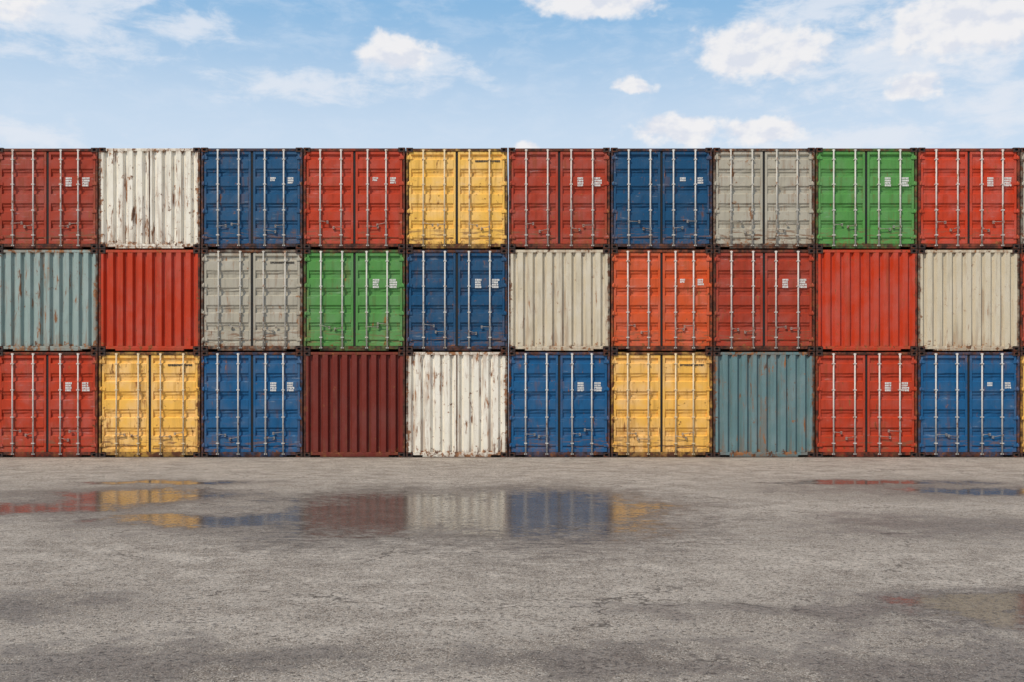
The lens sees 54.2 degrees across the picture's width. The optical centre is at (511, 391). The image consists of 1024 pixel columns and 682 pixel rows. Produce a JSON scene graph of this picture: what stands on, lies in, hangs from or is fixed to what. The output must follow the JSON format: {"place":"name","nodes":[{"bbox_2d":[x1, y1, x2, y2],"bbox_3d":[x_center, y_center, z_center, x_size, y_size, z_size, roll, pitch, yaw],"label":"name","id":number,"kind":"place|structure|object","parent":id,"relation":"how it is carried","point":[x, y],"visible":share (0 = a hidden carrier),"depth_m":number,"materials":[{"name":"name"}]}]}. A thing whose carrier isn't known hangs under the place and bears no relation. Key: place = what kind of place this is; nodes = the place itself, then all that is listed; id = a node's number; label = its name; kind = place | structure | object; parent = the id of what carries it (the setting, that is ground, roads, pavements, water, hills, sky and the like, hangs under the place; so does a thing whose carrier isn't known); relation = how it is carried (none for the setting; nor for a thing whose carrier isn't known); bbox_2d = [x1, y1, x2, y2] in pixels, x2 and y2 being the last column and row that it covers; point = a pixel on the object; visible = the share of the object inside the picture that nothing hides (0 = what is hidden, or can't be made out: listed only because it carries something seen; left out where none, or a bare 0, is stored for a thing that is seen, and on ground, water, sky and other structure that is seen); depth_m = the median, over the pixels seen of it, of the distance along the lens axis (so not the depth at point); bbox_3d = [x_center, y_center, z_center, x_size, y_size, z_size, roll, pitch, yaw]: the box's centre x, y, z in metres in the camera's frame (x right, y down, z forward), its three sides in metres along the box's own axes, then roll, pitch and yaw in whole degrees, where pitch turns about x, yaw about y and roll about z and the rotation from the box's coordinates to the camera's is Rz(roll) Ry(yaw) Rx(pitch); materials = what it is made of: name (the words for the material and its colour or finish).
{"place":"outdoors","nodes":[
{"label":"outdoors","id":0,"kind":"place"},
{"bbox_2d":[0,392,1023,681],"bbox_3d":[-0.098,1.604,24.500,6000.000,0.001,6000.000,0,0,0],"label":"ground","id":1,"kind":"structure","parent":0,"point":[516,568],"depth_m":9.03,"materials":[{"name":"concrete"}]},
{"bbox_2d":[0,351,98,456],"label":"shipping container","id":2,"kind":"object","parent":1,"relation":"on","point":[49,404],"visible":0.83,"depth_m":24.52,"materials":[{"name":"red metal"}]},
{"bbox_2d":[0,353,46,454],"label":"door","id":3,"kind":"structure","parent":2,"relation":"in","point":[23,378],"depth_m":24.52,"materials":[{"name":"red paint"}]},
{"bbox_2d":[0,249,112,351],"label":"shipping container","id":4,"kind":"object","parent":2,"relation":"on","point":[49,300],"visible":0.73,"depth_m":24.52,"materials":[{"name":"teal metal"}]},
{"bbox_2d":[0,148,98,249],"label":"shipping container","id":5,"kind":"object","parent":4,"relation":"on","point":[49,199],"visible":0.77,"depth_m":24.54,"materials":[{"name":"metal"}]},
{"bbox_2d":[0,149,46,245],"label":"door","id":6,"kind":"structure","parent":5,"relation":"in","point":[23,175],"depth_m":24.54,"materials":[{"name":"paint"}]},
{"bbox_2d":[49,149,96,245],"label":"door","id":7,"kind":"structure","parent":5,"relation":"in","point":[72,175],"depth_m":24.54,"materials":[{"name":"paint"}]},
{"bbox_2d":[49,353,95,454],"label":"door","id":8,"kind":"structure","parent":2,"relation":"in","point":[72,418],"depth_m":24.52,"materials":[{"name":"red paint"}]},
{"bbox_2d":[99,351,200,456],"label":"shipping container","id":9,"kind":"object","parent":1,"relation":"on","point":[149,404],"visible":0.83,"depth_m":24.53,"materials":[{"name":"yellow metal"}]},
{"bbox_2d":[99,353,148,454],"bbox_3d":[-9.500,0.300,24.532,1.188,2.480,0.147,0,0,0],"label":"door","id":10,"kind":"structure","parent":9,"relation":"in","point":[125,378],"depth_m":24.54,"materials":[{"name":"yellow paint"}]},
{"bbox_2d":[99,249,211,351],"bbox_3d":[-8.876,-2.244,27.527,2.482,2.490,6.060,0,0,0],"label":"shipping container","id":11,"kind":"object","parent":9,"relation":"on","point":[149,300],"visible":0.77,"depth_m":24.51,"materials":[{"name":"metal"}]},
{"bbox_2d":[98,148,200,249],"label":"shipping container","id":12,"kind":"object","parent":11,"relation":"on","point":[149,198],"visible":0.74,"depth_m":24.51,"materials":[{"name":"white metal"}]},
{"bbox_2d":[151,353,198,454],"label":"door","id":13,"kind":"structure","parent":9,"relation":"in","point":[174,378],"depth_m":24.54,"materials":[{"name":"yellow paint"}]},
{"bbox_2d":[201,351,303,456],"bbox_3d":[-6.368,0.307,27.505,2.482,2.585,6.107,0,0,0],"label":"shipping container","id":14,"kind":"object","parent":1,"relation":"on","point":[252,404],"visible":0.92,"depth_m":24.53,"materials":[{"name":"blue metal"}]},
{"bbox_2d":[202,353,250,454],"bbox_3d":[-6.992,0.300,24.525,1.188,2.480,0.147,0,0,0],"label":"door","id":15,"kind":"structure","parent":14,"relation":"in","point":[227,378],"depth_m":24.53,"materials":[{"name":"blue paint"}]},
{"bbox_2d":[201,249,303,351],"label":"shipping container","id":16,"kind":"object","parent":14,"relation":"on","point":[252,300],"visible":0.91,"depth_m":24.52,"materials":[{"name":"grey metal"}]},
{"bbox_2d":[202,251,250,347],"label":"door","id":17,"kind":"structure","parent":16,"relation":"in","point":[227,291],"depth_m":24.52,"materials":[{"name":"grey paint"}]},
{"bbox_2d":[201,147,303,249],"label":"shipping container","id":18,"kind":"object","parent":16,"relation":"on","point":[252,198],"visible":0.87,"depth_m":24.52,"materials":[{"name":"blue metal"}]},
{"bbox_2d":[202,149,250,245],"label":"door","id":19,"kind":"structure","parent":18,"relation":"in","point":[226,173],"depth_m":24.52,"materials":[{"name":"blue paint"}]},
{"bbox_2d":[253,149,300,245],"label":"door","id":20,"kind":"structure","parent":18,"relation":"in","point":[276,174],"depth_m":24.52,"materials":[{"name":"blue paint"}]},
{"bbox_2d":[253,251,300,347],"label":"door","id":21,"kind":"structure","parent":16,"relation":"in","point":[276,276],"depth_m":24.52,"materials":[{"name":"grey paint"}]},
{"bbox_2d":[253,353,301,454],"bbox_3d":[-5.744,0.300,24.525,1.188,2.480,0.147,0,0,0],"label":"door","id":22,"kind":"structure","parent":14,"relation":"in","point":[276,378],"depth_m":24.53,"materials":[{"name":"blue paint"}]},
{"bbox_2d":[304,351,405,456],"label":"shipping container","id":23,"kind":"object","parent":1,"relation":"on","point":[354,404],"visible":0.88,"depth_m":24.51,"materials":[{"name":"red metal"}]},
{"bbox_2d":[304,249,405,351],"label":"shipping container","id":24,"kind":"object","parent":23,"relation":"on","point":[354,300],"visible":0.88,"depth_m":24.54,"materials":[{"name":"green metal"}]},
{"bbox_2d":[304,251,353,347],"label":"door","id":25,"kind":"structure","parent":24,"relation":"in","point":[329,285],"depth_m":24.54,"materials":[{"name":"green paint"}]},
{"bbox_2d":[303,147,405,249],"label":"shipping container","id":26,"kind":"object","parent":24,"relation":"on","point":[354,198],"visible":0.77,"depth_m":24.52,"materials":[{"name":"red metal"}]},
{"bbox_2d":[304,149,352,245],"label":"door","id":27,"kind":"structure","parent":26,"relation":"in","point":[329,183],"depth_m":24.52,"materials":[{"name":"red paint"}]},
{"bbox_2d":[356,149,403,245],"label":"door","id":28,"kind":"structure","parent":26,"relation":"in","point":[379,174],"depth_m":24.52,"materials":[{"name":"red paint"}]},
{"bbox_2d":[356,251,403,347],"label":"door","id":29,"kind":"structure","parent":24,"relation":"in","point":[379,276],"depth_m":24.54,"materials":[{"name":"green paint"}]},
{"bbox_2d":[406,351,507,456],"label":"shipping container","id":30,"kind":"object","parent":1,"relation":"on","point":[456,404],"visible":1,"depth_m":24.50,"materials":[{"name":"white metal"}]},
{"bbox_2d":[406,249,507,353],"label":"shipping container","id":31,"kind":"object","parent":30,"relation":"on","point":[456,300],"visible":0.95,"depth_m":24.53,"materials":[{"name":"blue metal"}]},
{"bbox_2d":[407,251,455,347],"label":"door","id":32,"kind":"structure","parent":31,"relation":"in","point":[431,285],"depth_m":24.54,"materials":[{"name":"blue paint"}]},
{"bbox_2d":[406,148,507,256],"bbox_3d":[-1.352,-4.738,27.516,2.482,2.470,6.107,0,0,0],"label":"shipping container","id":33,"kind":"object","parent":31,"relation":"on","point":[456,199],"visible":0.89,"depth_m":24.54,"materials":[{"name":"yellow metal"}]},
{"bbox_2d":[407,149,455,245],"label":"door","id":34,"kind":"structure","parent":33,"relation":"in","point":[431,183],"depth_m":24.54,"materials":[{"name":"yellow paint"}]},
{"bbox_2d":[458,149,506,245],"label":"door","id":35,"kind":"structure","parent":33,"relation":"in","point":[481,175],"depth_m":24.54,"materials":[{"name":"yellow paint"}]},
{"bbox_2d":[458,251,506,347],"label":"door","id":36,"kind":"structure","parent":31,"relation":"in","point":[481,276],"depth_m":24.54,"materials":[{"name":"blue paint"}]},
{"bbox_2d":[509,351,609,456],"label":"shipping container","id":37,"kind":"object","parent":1,"relation":"on","point":[559,404],"visible":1,"depth_m":24.52,"materials":[{"name":"blue metal"}]},
{"bbox_2d":[509,353,557,454],"bbox_3d":[0.532,0.300,24.522,1.188,2.480,0.147,0,0,0],"label":"door","id":38,"kind":"structure","parent":37,"relation":"in","point":[534,378],"depth_m":24.52,"materials":[{"name":"blue paint"}]},
{"bbox_2d":[509,249,609,351],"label":"shipping container","id":39,"kind":"object","parent":37,"relation":"on","point":[559,300],"visible":0.88,"depth_m":24.50,"materials":[{"name":"beige metal"}]},
{"bbox_2d":[509,148,609,249],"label":"shipping container","id":40,"kind":"object","parent":39,"relation":"on","point":[559,198],"visible":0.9,"depth_m":24.53,"materials":[{"name":"metal"}]},
{"bbox_2d":[509,149,557,245],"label":"door","id":41,"kind":"structure","parent":40,"relation":"in","point":[534,174],"depth_m":24.53,"materials":[{"name":"paint"}]},
{"bbox_2d":[560,149,608,245],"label":"door","id":42,"kind":"structure","parent":40,"relation":"in","point":[584,183],"depth_m":24.53,"materials":[{"name":"paint"}]},
{"bbox_2d":[560,353,608,454],"bbox_3d":[1.780,0.300,24.522,1.188,2.480,0.147,0,0,0],"label":"door","id":43,"kind":"structure","parent":37,"relation":"in","point":[583,378],"depth_m":24.52,"materials":[{"name":"blue paint"}]},
{"bbox_2d":[610,351,711,456],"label":"shipping container","id":44,"kind":"object","parent":1,"relation":"on","point":[660,404],"visible":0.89,"depth_m":24.53,"materials":[{"name":"yellow metal"}]},
{"bbox_2d":[612,353,659,454],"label":"door","id":45,"kind":"structure","parent":44,"relation":"in","point":[636,378],"depth_m":24.52,"materials":[{"name":"yellow paint"}]},
{"bbox_2d":[610,249,712,351],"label":"shipping container","id":46,"kind":"object","parent":44,"relation":"on","point":[660,300],"visible":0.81,"depth_m":24.52,"materials":[{"name":"metal"}]},
{"bbox_2d":[612,251,659,347],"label":"door","id":47,"kind":"structure","parent":46,"relation":"in","point":[636,276],"depth_m":24.52,"materials":[{"name":"orange paint"}]},
{"bbox_2d":[610,148,711,249],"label":"shipping container","id":48,"kind":"object","parent":46,"relation":"on","point":[660,198],"visible":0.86,"depth_m":24.53,"materials":[{"name":"blue metal"}]},
{"bbox_2d":[612,149,659,245],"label":"door","id":49,"kind":"structure","parent":48,"relation":"in","point":[636,175],"depth_m":24.53,"materials":[{"name":"blue paint"}]},
{"bbox_2d":[662,149,711,245],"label":"door","id":50,"kind":"structure","parent":48,"relation":"in","point":[686,183],"depth_m":24.53,"materials":[{"name":"blue paint"}]},
{"bbox_2d":[662,251,711,347],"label":"door","id":51,"kind":"structure","parent":46,"relation":"in","point":[686,285],"depth_m":24.52,"materials":[{"name":"orange paint"}]},
{"bbox_2d":[662,353,711,454],"bbox_3d":[4.288,0.300,24.523,1.188,2.480,0.147,0,0,0],"label":"door","id":52,"kind":"structure","parent":44,"relation":"in","point":[685,378],"depth_m":24.52,"materials":[{"name":"yellow paint"}]},
{"bbox_2d":[712,351,814,456],"bbox_3d":[6.172,0.307,27.542,2.482,2.585,6.060,0,0,0],"label":"shipping container","id":53,"kind":"object","parent":1,"relation":"on","point":[763,404],"visible":0.79,"depth_m":24.52,"materials":[{"name":"teal metal"}]},
{"bbox_2d":[712,249,814,351],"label":"shipping container","id":54,"kind":"object","parent":53,"relation":"on","point":[763,300],"visible":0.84,"depth_m":24.52,"materials":[{"name":"metal"}]},
{"bbox_2d":[715,251,762,347],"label":"door","id":55,"kind":"structure","parent":54,"relation":"in","point":[739,276],"depth_m":24.52,"materials":[{"name":"paint"}]},
{"bbox_2d":[712,148,814,249],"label":"shipping container","id":56,"kind":"object","parent":54,"relation":"on","point":[763,198],"visible":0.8,"depth_m":24.53,"materials":[{"name":"grey metal"}]},
{"bbox_2d":[714,149,762,245],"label":"door","id":57,"kind":"structure","parent":56,"relation":"in","point":[738,183],"depth_m":24.53,"materials":[{"name":"grey paint"}]},
{"bbox_2d":[765,149,813,245],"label":"door","id":58,"kind":"structure","parent":56,"relation":"in","point":[789,183],"depth_m":24.53,"materials":[{"name":"grey paint"}]},
{"bbox_2d":[765,251,813,347],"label":"door","id":59,"kind":"structure","parent":54,"relation":"in","point":[789,275],"depth_m":24.52,"materials":[{"name":"paint"}]},
{"bbox_2d":[815,351,917,456],"bbox_3d":[8.680,0.307,27.498,2.482,2.585,6.107,0,0,0],"label":"shipping container","id":60,"kind":"object","parent":1,"relation":"on","point":[865,404],"visible":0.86,"depth_m":24.52,"materials":[{"name":"red metal"}]},
{"bbox_2d":[817,353,864,454],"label":"door","id":61,"kind":"structure","parent":60,"relation":"in","point":[841,378],"depth_m":24.52,"materials":[{"name":"red paint"}]},
{"bbox_2d":[804,249,917,351],"bbox_3d":[8.680,-2.244,27.523,2.482,2.490,6.060,0,0,0],"label":"shipping container","id":62,"kind":"object","parent":60,"relation":"on","point":[865,300],"visible":0.77,"depth_m":24.51,"materials":[{"name":"metal"}]},
{"bbox_2d":[815,148,916,249],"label":"shipping container","id":63,"kind":"object","parent":62,"relation":"on","point":[865,198],"visible":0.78,"depth_m":24.53,"materials":[{"name":"green metal"}]},
{"bbox_2d":[817,149,864,245],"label":"door","id":64,"kind":"structure","parent":63,"relation":"in","point":[841,174],"depth_m":24.53,"materials":[{"name":"green paint"}]},
{"bbox_2d":[867,149,916,245],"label":"door","id":65,"kind":"structure","parent":63,"relation":"in","point":[891,183],"depth_m":24.53,"materials":[{"name":"green paint"}]},
{"bbox_2d":[867,353,916,454],"bbox_3d":[9.304,0.300,24.518,1.188,2.480,0.147,0,0,0],"label":"door","id":66,"kind":"structure","parent":60,"relation":"in","point":[890,378],"depth_m":24.52,"materials":[{"name":"red paint"}]},
{"bbox_2d":[917,351,1019,456],"bbox_3d":[11.188,0.307,27.505,2.482,2.585,6.107,0,0,0],"label":"shipping container","id":67,"kind":"object","parent":1,"relation":"on","point":[968,404],"visible":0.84,"depth_m":24.53,"materials":[{"name":"blue metal"}]},
{"bbox_2d":[919,353,966,454],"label":"door","id":68,"kind":"structure","parent":67,"relation":"in","point":[943,389],"depth_m":24.53,"materials":[{"name":"blue paint"}]},
{"bbox_2d":[903,249,1019,351],"bbox_3d":[11.188,-2.244,27.540,2.482,2.490,6.060,0,0,0],"label":"shipping container","id":69,"kind":"object","parent":67,"relation":"on","point":[967,300],"visible":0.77,"depth_m":24.52,"materials":[{"name":"beige metal"}]},
{"bbox_2d":[917,148,1019,249],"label":"shipping container","id":70,"kind":"object","parent":69,"relation":"on","point":[968,198],"visible":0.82,"depth_m":24.52,"materials":[{"name":"metal"}]},
{"bbox_2d":[920,149,967,245],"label":"door","id":71,"kind":"structure","parent":70,"relation":"in","point":[944,174],"depth_m":24.52,"materials":[{"name":"paint"}]},
{"bbox_2d":[970,149,1018,245],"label":"door","id":72,"kind":"structure","parent":70,"relation":"in","point":[994,183],"depth_m":24.52,"materials":[{"name":"paint"}]},
{"bbox_2d":[969,353,1018,454],"bbox_3d":[11.812,0.300,24.525,1.188,2.480,0.147,0,0,0],"label":"door","id":73,"kind":"structure","parent":67,"relation":"in","point":[992,378],"depth_m":24.53,"materials":[{"name":"blue paint"}]},
{"bbox_2d":[1020,351,1023,456],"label":"shipping container","id":74,"kind":"object","parent":1,"relation":"on","point":[1021,403],"visible":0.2,"depth_m":24.51,"materials":[{"name":"metal"}]},
{"bbox_2d":[1002,249,1023,351],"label":"shipping container","id":75,"kind":"object","parent":74,"relation":"on","point":[1021,300],"visible":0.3,"depth_m":24.53,"materials":[{"name":"brown metal"}]},
{"bbox_2d":[1020,148,1023,248],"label":"shipping container","id":76,"kind":"object","parent":75,"relation":"on","point":[1021,198],"visible":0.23,"depth_m":24.51,"materials":[{"name":"brown metal"}]},
{"bbox_2d":[1022,152,1023,243],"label":"door","id":77,"kind":"structure","parent":76,"relation":"in","point":[1023,152],"depth_m":24.53,"materials":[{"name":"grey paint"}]},
{"bbox_2d":[1022,254,1023,345],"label":"door","id":78,"kind":"structure","parent":75,"relation":"in","point":[1023,254],"depth_m":24.54,"materials":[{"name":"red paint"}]},
{"bbox_2d":[1022,356,1023,451],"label":"door","id":79,"kind":"structure","parent":74,"relation":"in","point":[1023,356],"depth_m":24.54,"materials":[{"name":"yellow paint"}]},
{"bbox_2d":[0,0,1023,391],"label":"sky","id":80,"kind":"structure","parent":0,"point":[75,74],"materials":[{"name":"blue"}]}
]}

